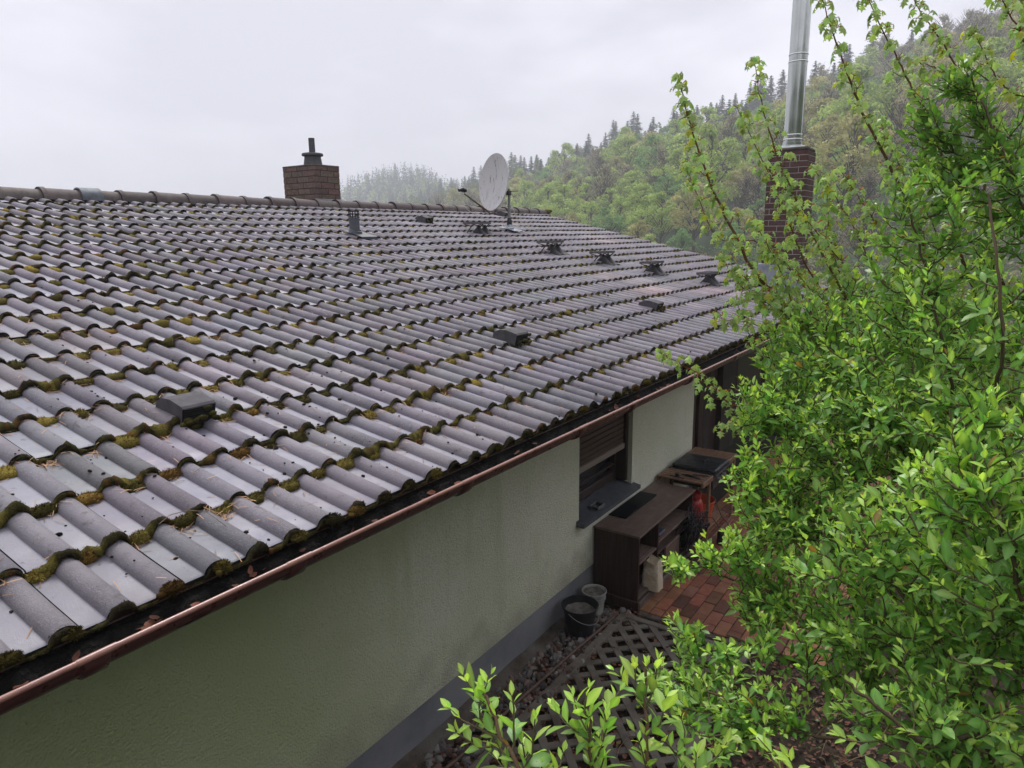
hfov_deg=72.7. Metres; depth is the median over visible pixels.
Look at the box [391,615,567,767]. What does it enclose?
footing
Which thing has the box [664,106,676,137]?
spruce tree
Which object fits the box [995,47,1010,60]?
budding tree
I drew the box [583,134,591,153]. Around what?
spruce tree
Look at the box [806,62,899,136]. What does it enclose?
broadleaf tree
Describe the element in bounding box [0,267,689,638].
pine needles
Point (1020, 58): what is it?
broadleaf tree
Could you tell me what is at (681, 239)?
broadleaf tree
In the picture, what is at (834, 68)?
spruce tree
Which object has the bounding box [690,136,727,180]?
budding tree
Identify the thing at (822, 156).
broadleaf tree
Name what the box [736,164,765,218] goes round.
budding tree
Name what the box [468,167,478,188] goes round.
spruce tree
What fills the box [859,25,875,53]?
spruce tree
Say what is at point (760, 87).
spruce tree
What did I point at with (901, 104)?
budding tree
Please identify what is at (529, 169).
spruce tree
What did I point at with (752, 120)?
broadleaf tree
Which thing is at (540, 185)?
broadleaf tree
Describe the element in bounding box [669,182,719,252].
broadleaf tree
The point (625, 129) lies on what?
broadleaf tree
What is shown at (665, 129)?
broadleaf tree
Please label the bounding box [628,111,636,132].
spruce tree
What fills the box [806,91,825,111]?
broadleaf tree
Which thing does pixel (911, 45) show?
budding tree
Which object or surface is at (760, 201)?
broadleaf tree
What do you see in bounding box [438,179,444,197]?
spruce tree
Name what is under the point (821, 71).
budding tree
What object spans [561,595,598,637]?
bucket
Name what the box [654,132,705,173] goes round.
broadleaf tree
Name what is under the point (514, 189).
broadleaf tree
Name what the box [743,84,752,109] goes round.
spruce tree
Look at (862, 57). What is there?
broadleaf tree
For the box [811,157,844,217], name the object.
broadleaf tree
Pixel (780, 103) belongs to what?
broadleaf tree
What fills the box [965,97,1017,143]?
broadleaf tree
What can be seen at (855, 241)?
budding tree
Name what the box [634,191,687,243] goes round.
broadleaf tree
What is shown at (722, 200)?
broadleaf tree
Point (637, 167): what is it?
broadleaf tree
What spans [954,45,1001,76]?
broadleaf tree
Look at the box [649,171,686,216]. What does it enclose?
broadleaf tree
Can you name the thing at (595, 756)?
privet shrub
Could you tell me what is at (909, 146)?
broadleaf tree
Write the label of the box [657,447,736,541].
grill cart
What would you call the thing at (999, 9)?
budding tree
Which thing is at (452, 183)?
spruce tree
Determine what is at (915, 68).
broadleaf tree
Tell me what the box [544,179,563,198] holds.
broadleaf tree
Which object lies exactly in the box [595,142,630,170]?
broadleaf tree
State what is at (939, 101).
budding tree
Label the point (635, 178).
broadleaf tree
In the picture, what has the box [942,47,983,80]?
broadleaf tree
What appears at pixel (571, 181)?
broadleaf tree
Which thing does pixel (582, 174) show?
broadleaf tree
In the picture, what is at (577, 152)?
spruce tree
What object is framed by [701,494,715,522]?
bucket
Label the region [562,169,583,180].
broadleaf tree
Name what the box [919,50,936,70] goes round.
budding tree
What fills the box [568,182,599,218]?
broadleaf tree
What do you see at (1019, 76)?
broadleaf tree
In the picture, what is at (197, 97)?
sky
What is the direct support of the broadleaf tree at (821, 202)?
on the ground at (813, 692)
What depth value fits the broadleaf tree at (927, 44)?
172.23 m
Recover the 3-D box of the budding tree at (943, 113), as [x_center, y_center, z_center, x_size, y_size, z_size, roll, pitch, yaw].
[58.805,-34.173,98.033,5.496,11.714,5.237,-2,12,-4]
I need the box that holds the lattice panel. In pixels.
[468,613,747,767]
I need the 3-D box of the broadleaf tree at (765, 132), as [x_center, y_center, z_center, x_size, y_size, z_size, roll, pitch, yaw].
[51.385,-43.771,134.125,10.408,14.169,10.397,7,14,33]
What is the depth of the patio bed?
8.73 m
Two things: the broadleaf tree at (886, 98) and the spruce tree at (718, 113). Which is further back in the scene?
the spruce tree at (718, 113)
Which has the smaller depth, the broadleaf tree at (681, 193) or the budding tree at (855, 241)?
the budding tree at (855, 241)
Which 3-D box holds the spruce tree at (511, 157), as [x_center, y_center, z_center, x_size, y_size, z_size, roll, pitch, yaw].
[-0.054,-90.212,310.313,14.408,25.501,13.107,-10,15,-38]
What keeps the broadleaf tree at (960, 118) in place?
on the ground at (813, 692)
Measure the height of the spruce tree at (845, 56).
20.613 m
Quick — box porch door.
[707,347,761,449]
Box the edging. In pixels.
[444,611,618,767]
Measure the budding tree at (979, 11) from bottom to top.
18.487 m
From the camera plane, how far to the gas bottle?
7.30 m
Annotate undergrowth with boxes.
[590,111,1023,393]
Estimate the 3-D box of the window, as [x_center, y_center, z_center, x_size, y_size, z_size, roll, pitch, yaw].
[0.787,0.397,6.159,0.295,1.411,1.129,8,15,34]
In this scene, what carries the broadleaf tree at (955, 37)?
on the ground at (813, 692)
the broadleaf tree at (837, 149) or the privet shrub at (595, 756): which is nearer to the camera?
the privet shrub at (595, 756)
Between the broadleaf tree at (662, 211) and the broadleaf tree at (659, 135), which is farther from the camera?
the broadleaf tree at (659, 135)
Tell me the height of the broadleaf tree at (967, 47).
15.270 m
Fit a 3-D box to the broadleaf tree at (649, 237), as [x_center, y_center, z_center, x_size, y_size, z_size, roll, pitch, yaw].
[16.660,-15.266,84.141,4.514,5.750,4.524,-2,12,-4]
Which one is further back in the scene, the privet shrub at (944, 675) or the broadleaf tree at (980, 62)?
the broadleaf tree at (980, 62)
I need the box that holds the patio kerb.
[637,611,794,666]
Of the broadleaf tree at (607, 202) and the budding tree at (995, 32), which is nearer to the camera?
the broadleaf tree at (607, 202)
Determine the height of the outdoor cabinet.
0.698 m
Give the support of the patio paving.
on the patio bed
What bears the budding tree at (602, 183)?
on the ground at (813, 692)
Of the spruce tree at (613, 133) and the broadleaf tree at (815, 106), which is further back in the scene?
the spruce tree at (613, 133)
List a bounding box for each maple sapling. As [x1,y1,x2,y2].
[655,0,1023,555]
[906,0,1023,234]
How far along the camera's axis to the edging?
5.01 m
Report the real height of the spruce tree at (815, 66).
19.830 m
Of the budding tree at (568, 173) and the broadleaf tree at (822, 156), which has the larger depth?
the budding tree at (568, 173)
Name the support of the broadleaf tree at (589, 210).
on the ground at (813, 692)
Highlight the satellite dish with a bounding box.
[458,153,545,232]
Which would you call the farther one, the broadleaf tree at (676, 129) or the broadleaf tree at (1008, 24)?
the broadleaf tree at (676, 129)
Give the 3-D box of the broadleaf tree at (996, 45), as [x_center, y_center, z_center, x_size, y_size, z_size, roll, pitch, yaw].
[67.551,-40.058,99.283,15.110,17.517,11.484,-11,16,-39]
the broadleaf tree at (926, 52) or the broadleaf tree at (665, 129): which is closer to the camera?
the broadleaf tree at (926, 52)
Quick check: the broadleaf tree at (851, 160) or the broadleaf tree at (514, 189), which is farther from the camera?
the broadleaf tree at (514, 189)
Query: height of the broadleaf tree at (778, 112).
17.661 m
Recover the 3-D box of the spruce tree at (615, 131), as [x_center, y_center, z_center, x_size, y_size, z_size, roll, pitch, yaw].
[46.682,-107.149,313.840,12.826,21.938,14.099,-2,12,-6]
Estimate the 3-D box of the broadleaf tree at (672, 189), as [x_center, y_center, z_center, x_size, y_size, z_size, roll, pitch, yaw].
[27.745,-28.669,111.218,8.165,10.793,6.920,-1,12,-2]
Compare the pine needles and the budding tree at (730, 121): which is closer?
the pine needles
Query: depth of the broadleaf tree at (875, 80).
154.84 m
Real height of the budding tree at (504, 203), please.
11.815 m
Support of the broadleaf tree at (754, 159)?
on the ground at (813, 692)
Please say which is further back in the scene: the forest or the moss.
the forest
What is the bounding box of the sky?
[0,0,1017,200]
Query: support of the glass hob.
on the outdoor cabinet
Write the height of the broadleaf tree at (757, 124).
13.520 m
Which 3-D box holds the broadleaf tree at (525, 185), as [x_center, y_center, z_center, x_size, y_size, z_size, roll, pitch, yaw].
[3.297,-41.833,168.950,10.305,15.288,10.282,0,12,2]
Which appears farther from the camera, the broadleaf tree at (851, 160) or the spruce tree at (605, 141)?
the spruce tree at (605, 141)
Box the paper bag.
[642,554,662,591]
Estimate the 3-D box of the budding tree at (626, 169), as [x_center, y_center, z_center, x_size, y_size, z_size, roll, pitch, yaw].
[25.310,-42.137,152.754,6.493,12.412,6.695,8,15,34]
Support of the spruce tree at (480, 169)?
on the ground at (813, 692)
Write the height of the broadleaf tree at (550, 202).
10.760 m
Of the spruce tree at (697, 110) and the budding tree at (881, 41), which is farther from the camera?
the spruce tree at (697, 110)
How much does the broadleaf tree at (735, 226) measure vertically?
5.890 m
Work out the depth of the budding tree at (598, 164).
182.56 m
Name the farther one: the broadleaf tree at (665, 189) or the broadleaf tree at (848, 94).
the broadleaf tree at (848, 94)
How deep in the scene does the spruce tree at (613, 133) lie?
300.58 m
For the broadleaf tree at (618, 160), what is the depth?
164.70 m
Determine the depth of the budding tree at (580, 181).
144.64 m
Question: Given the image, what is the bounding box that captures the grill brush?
[682,474,707,478]
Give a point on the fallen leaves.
(836, 745)
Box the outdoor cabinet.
[593,481,695,611]
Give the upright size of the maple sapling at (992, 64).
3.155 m
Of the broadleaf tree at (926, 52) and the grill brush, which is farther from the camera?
the broadleaf tree at (926, 52)
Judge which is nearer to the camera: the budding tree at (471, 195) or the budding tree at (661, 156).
the budding tree at (661, 156)
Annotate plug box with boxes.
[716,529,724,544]
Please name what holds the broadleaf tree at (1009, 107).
on the ground at (813, 692)
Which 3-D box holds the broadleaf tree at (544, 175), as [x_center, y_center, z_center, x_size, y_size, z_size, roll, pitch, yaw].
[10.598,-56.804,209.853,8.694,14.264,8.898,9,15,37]
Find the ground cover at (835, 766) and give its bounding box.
[671,638,903,767]
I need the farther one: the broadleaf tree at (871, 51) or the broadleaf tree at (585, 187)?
the broadleaf tree at (871, 51)
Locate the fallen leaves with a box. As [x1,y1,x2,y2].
[433,588,1011,767]
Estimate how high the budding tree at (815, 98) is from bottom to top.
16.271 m
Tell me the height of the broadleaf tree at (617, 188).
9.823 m
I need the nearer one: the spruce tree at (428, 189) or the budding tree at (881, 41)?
the budding tree at (881, 41)
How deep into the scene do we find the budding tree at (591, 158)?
196.34 m
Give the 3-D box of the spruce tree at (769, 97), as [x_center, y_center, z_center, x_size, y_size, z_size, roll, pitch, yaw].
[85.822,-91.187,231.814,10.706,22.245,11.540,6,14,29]
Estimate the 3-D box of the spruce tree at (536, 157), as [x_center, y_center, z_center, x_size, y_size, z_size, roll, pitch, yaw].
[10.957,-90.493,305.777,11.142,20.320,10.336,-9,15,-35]
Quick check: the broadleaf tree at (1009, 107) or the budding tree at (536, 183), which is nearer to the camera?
the broadleaf tree at (1009, 107)
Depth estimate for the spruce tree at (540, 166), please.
264.28 m
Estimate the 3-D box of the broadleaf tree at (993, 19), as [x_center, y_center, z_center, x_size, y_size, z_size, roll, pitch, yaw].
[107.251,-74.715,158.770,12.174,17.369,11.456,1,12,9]
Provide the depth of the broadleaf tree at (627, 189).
127.66 m
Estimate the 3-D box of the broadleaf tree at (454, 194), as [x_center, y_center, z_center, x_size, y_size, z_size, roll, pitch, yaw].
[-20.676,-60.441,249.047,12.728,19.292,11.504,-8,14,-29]
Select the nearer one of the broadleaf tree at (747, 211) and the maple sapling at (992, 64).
the maple sapling at (992, 64)
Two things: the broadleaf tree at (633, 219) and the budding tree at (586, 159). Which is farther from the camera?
the budding tree at (586, 159)
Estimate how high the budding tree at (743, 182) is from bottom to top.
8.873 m
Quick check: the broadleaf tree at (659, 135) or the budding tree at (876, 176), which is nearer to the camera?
the budding tree at (876, 176)
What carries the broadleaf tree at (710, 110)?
on the ground at (813, 692)
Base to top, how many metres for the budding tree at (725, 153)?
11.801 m
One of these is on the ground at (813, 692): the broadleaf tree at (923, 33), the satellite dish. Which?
the broadleaf tree at (923, 33)
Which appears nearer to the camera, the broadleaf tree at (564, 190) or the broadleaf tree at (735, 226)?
the broadleaf tree at (735, 226)
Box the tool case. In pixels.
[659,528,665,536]
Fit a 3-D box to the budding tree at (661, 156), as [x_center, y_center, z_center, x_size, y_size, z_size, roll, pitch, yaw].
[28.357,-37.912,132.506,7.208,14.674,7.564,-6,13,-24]
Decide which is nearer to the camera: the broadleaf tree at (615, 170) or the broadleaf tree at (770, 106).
the broadleaf tree at (615, 170)
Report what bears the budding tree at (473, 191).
on the ground at (813, 692)
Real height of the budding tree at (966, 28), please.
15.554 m
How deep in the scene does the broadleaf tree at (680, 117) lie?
238.48 m
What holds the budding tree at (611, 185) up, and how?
on the ground at (813, 692)
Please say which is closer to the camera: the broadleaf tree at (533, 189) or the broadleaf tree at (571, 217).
the broadleaf tree at (571, 217)
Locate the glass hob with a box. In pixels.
[609,491,656,518]
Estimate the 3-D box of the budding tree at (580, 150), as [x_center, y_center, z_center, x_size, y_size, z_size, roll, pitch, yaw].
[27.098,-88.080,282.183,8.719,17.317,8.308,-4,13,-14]
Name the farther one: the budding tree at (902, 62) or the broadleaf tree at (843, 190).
the budding tree at (902, 62)
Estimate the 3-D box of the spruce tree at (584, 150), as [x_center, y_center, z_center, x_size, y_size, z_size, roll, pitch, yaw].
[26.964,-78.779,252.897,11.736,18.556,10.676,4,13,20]
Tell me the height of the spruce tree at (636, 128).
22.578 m
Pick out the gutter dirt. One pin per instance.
(30, 671)
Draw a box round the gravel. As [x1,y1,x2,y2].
[412,607,630,767]
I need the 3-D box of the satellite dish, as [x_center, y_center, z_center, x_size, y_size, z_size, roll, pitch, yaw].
[-0.139,-2.969,10.883,1.376,1.252,0.737,-1,12,-1]
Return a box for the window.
[576,413,640,528]
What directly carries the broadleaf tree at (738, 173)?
on the ground at (813, 692)
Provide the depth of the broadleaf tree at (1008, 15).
166.98 m
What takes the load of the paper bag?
on the patio paving
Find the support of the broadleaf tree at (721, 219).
on the ground at (813, 692)
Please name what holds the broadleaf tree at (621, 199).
on the ground at (813, 692)
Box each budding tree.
[428,193,447,204]
[456,187,479,205]
[462,190,480,204]
[499,199,515,206]
[526,180,541,196]
[540,175,556,186]
[554,168,579,206]
[557,159,578,180]
[569,176,593,222]
[570,145,585,162]
[576,154,589,175]
[579,147,601,179]
[583,146,608,180]
[587,162,623,228]
[596,179,618,203]
[615,164,636,196]
[639,144,678,203]
[686,149,717,180]
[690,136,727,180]
[694,118,723,143]
[716,111,745,167]
[717,146,735,188]
[729,171,756,209]
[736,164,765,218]
[745,199,764,248]
[777,113,813,145]
[802,133,816,146]
[804,96,829,121]
[807,63,834,86]
[807,83,846,111]
[810,212,846,249]
[824,75,838,85]
[833,199,888,269]
[851,168,887,234]
[866,34,896,67]
[868,92,925,197]
[870,43,901,77]
[878,64,891,81]
[880,50,912,79]
[893,44,909,55]
[904,41,916,54]
[916,80,955,125]
[918,99,948,147]
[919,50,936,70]
[925,13,959,42]
[936,39,966,117]
[936,203,970,239]
[949,149,997,229]
[951,7,982,40]
[953,23,978,52]
[958,10,997,52]
[959,78,1023,148]
[960,8,987,27]
[984,11,1001,24]
[985,22,1013,53]
[992,2,1005,19]
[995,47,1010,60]
[997,48,1023,87]
[1000,40,1023,65]
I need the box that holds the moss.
[0,200,846,671]
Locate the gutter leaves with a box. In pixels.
[13,339,765,688]
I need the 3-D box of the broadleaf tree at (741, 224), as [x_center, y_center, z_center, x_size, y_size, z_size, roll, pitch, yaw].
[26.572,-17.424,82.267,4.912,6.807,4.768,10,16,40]
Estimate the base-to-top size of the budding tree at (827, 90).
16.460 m
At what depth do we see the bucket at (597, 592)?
5.89 m
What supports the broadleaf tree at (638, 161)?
on the ground at (813, 692)
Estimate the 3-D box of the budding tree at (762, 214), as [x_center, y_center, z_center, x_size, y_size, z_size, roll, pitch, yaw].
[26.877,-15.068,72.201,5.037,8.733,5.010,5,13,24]
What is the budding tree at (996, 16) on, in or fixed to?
on the ground at (813, 692)
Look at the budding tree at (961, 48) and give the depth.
134.89 m
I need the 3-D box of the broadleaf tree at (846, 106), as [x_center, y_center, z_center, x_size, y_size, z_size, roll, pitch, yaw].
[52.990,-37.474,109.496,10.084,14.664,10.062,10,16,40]
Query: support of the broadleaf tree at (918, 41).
on the ground at (813, 692)
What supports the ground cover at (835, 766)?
on the ground at (813, 692)
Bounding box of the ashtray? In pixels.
[589,501,604,509]
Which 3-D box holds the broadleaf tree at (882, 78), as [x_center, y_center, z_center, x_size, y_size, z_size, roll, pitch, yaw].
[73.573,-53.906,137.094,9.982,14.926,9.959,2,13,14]
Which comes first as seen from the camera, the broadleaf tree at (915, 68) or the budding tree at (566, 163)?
the broadleaf tree at (915, 68)
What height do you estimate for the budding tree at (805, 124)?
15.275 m
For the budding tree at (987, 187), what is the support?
on the ground at (813, 692)
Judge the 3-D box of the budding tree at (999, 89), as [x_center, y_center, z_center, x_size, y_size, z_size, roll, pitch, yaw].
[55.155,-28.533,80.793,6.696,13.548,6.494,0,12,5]
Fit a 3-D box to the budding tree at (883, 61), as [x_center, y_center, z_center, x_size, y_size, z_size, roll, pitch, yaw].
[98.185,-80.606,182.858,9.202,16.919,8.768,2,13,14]
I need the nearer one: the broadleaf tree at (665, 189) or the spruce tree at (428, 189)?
the broadleaf tree at (665, 189)
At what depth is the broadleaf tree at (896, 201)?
68.90 m
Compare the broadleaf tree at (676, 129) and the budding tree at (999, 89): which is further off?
the broadleaf tree at (676, 129)
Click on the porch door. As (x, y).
(746, 370)
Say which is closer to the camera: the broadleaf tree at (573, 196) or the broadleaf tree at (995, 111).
the broadleaf tree at (995, 111)
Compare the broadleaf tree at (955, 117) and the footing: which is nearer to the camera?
the footing
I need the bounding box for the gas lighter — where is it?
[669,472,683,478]
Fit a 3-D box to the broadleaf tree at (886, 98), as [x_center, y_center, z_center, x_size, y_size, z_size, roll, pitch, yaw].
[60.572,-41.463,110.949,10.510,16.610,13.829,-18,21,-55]
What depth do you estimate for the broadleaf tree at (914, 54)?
177.43 m
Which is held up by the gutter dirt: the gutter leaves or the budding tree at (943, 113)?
the gutter leaves
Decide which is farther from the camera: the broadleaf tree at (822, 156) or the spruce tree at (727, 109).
the spruce tree at (727, 109)
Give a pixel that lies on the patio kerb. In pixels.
(650, 617)
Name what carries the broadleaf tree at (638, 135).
on the ground at (813, 692)
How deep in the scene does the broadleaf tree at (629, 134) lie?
186.89 m
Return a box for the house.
[0,0,848,767]
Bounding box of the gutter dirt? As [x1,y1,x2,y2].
[0,299,848,702]
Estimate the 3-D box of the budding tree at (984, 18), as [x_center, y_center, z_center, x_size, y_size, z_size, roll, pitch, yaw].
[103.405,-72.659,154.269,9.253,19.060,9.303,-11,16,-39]
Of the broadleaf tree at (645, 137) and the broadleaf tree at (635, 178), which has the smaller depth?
the broadleaf tree at (635, 178)
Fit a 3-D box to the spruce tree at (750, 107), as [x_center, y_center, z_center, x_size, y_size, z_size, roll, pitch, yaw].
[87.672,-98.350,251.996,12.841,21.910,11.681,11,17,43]
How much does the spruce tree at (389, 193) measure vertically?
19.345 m
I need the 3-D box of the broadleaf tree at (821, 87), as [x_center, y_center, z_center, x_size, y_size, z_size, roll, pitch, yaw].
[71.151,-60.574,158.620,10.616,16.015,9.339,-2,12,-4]
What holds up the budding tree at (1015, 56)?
on the ground at (813, 692)
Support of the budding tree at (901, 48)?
on the ground at (813, 692)
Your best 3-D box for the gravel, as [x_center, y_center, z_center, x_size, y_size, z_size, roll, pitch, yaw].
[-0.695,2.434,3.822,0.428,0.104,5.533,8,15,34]
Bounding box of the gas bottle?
[692,488,702,521]
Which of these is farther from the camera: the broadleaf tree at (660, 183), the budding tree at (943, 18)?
the budding tree at (943, 18)
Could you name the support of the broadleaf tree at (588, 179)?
on the ground at (813, 692)
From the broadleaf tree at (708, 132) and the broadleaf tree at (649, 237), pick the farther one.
the broadleaf tree at (708, 132)
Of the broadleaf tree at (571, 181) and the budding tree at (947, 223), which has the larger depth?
the broadleaf tree at (571, 181)
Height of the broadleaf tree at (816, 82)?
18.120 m
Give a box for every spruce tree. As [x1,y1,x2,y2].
[386,187,392,198]
[424,182,431,201]
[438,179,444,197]
[448,177,454,191]
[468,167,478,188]
[477,167,482,181]
[507,152,512,180]
[509,155,519,177]
[518,155,523,168]
[520,157,528,175]
[527,157,534,174]
[533,155,538,173]
[538,159,543,169]
[571,146,579,170]
[579,141,589,166]
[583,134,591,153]
[600,132,608,148]
[606,120,617,145]
[608,121,618,143]
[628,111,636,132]
[632,114,643,139]
[647,117,657,133]
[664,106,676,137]
[667,112,675,140]
[694,105,700,121]
[714,108,721,124]
[716,99,734,128]
[718,95,726,123]
[729,93,737,114]
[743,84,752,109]
[746,81,759,110]
[751,77,766,110]
[762,75,777,109]
[773,70,786,102]
[806,61,817,83]
[830,62,836,75]
[836,49,848,72]
[846,44,854,62]
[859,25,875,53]
[904,29,915,44]
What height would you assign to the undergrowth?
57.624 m
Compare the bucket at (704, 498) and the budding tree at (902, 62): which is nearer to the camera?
the bucket at (704, 498)
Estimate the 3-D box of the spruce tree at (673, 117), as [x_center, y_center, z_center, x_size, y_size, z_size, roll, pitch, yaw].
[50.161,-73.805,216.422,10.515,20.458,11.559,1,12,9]
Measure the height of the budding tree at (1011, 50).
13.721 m
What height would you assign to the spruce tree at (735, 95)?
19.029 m
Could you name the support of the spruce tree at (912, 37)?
on the ground at (813, 692)
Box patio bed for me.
[648,431,879,660]
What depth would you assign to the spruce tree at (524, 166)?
305.20 m
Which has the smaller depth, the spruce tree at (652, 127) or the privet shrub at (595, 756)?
the privet shrub at (595, 756)
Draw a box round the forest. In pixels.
[340,122,664,203]
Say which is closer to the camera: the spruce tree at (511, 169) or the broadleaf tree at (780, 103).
the broadleaf tree at (780, 103)
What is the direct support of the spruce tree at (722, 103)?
on the ground at (813, 692)
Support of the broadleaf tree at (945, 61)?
on the ground at (813, 692)
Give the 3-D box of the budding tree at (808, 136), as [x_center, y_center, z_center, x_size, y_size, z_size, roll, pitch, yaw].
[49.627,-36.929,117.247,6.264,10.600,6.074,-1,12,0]
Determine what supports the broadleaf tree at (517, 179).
on the ground at (813, 692)
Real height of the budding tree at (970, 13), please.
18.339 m
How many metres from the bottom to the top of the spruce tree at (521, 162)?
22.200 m
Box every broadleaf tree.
[443,187,464,205]
[500,176,530,207]
[505,179,537,208]
[505,183,527,204]
[507,181,538,207]
[508,168,534,187]
[527,182,566,208]
[530,167,552,181]
[533,171,555,188]
[533,179,546,196]
[533,194,579,214]
[540,183,589,221]
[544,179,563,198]
[545,142,585,175]
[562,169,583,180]
[566,212,579,223]
[567,188,590,212]
[568,178,590,212]
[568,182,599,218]
[575,200,607,227]
[576,160,590,177]
[583,176,594,200]
[588,188,631,230]
[590,207,628,233]
[593,168,618,214]
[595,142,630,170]
[595,155,627,176]
[599,134,647,177]
[600,195,639,230]
[602,126,641,152]
[609,131,642,162]
[610,178,627,214]
[611,185,637,226]
[615,170,648,212]
[622,193,671,234]
[622,220,655,241]
[623,182,662,237]
[629,134,675,203]
[630,131,665,169]
[631,133,643,145]
[633,148,655,171]
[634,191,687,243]
[639,133,665,157]
[642,234,664,244]
[649,147,698,191]
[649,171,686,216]
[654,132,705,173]
[657,125,674,138]
[660,181,674,204]
[663,172,702,228]
[663,192,692,234]
[665,119,689,145]
[665,123,747,235]
[665,228,698,250]
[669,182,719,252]
[673,106,728,137]
[677,115,695,133]
[701,208,730,242]
[703,182,729,204]
[715,222,749,261]
[716,207,757,247]
[720,162,757,209]
[727,123,747,166]
[727,128,766,164]
[733,208,755,244]
[736,149,765,188]
[741,121,764,160]
[744,145,777,183]
[744,183,766,211]
[745,114,759,134]
[749,124,781,150]
[751,100,774,121]
[757,102,819,153]
[771,92,811,118]
[802,114,844,157]
[803,97,841,138]
[805,75,830,105]
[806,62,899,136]
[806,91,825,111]
[807,82,838,114]
[809,190,840,245]
[811,110,895,221]
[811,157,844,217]
[813,148,832,200]
[815,98,875,155]
[823,144,872,209]
[830,82,866,101]
[830,101,904,169]
[830,125,883,165]
[841,54,877,76]
[852,77,880,98]
[855,46,883,75]
[862,71,900,103]
[865,69,935,157]
[873,161,934,235]
[880,126,924,175]
[881,63,926,97]
[893,56,966,129]
[906,38,928,58]
[912,27,955,57]
[912,47,924,58]
[913,25,940,47]
[919,47,935,66]
[929,30,959,47]
[939,36,1023,145]
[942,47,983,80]
[943,58,997,112]
[945,103,967,129]
[947,36,985,59]
[948,116,977,158]
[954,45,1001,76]
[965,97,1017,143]
[976,133,1016,198]
[978,15,1008,55]
[985,7,1020,48]
[994,88,1023,155]
[995,1,1019,21]
[996,68,1023,133]
[1013,51,1023,85]
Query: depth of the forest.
560.32 m
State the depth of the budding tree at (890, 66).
171.78 m
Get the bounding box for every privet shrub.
[438,648,809,767]
[634,382,1023,767]
[659,53,1023,754]
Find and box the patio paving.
[639,439,897,665]
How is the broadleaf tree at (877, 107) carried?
on the ground at (813, 692)
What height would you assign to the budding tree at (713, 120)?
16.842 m
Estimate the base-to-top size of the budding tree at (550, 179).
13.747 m
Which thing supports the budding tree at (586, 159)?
on the ground at (813, 692)
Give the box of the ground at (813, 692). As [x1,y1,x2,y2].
[349,120,1023,767]
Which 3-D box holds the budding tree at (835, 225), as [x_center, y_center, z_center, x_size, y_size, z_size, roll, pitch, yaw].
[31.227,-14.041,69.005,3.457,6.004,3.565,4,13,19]
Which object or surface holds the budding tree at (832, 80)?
on the ground at (813, 692)
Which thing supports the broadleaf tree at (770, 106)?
on the ground at (813, 692)
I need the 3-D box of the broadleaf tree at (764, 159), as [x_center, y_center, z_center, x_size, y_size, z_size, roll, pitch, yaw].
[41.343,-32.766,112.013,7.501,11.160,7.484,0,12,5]
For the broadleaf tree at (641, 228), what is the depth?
90.03 m
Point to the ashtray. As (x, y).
(595, 505)
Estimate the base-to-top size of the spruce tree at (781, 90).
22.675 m
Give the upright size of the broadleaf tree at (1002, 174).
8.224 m
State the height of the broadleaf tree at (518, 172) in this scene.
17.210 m
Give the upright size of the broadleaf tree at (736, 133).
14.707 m
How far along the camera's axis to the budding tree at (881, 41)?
208.83 m
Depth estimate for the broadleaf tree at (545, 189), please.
149.31 m
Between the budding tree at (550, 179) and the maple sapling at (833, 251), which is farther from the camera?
the budding tree at (550, 179)
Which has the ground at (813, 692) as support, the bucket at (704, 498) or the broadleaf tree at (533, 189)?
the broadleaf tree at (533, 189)
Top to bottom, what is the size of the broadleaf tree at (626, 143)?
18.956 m
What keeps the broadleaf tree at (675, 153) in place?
on the ground at (813, 692)
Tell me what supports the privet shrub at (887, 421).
on the ground at (813, 692)
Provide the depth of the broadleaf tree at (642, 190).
108.45 m
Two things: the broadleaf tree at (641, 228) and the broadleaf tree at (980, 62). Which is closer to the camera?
the broadleaf tree at (641, 228)
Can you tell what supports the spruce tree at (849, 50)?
on the ground at (813, 692)
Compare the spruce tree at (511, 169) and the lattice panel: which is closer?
the lattice panel
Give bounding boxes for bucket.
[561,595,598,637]
[582,584,606,615]
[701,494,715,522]
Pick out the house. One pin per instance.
(352, 648)
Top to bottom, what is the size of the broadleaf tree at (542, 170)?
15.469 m
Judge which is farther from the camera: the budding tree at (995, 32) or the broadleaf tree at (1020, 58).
the budding tree at (995, 32)
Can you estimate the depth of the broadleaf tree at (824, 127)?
104.90 m
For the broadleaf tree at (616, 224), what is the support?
on the ground at (813, 692)
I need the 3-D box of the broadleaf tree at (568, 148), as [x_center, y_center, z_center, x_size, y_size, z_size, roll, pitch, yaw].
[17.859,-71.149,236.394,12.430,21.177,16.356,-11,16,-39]
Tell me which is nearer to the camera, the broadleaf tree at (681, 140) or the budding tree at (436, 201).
the broadleaf tree at (681, 140)
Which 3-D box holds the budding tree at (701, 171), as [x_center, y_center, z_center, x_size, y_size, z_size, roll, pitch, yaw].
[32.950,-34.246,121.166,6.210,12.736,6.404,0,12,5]
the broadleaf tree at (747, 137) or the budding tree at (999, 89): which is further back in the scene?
the broadleaf tree at (747, 137)

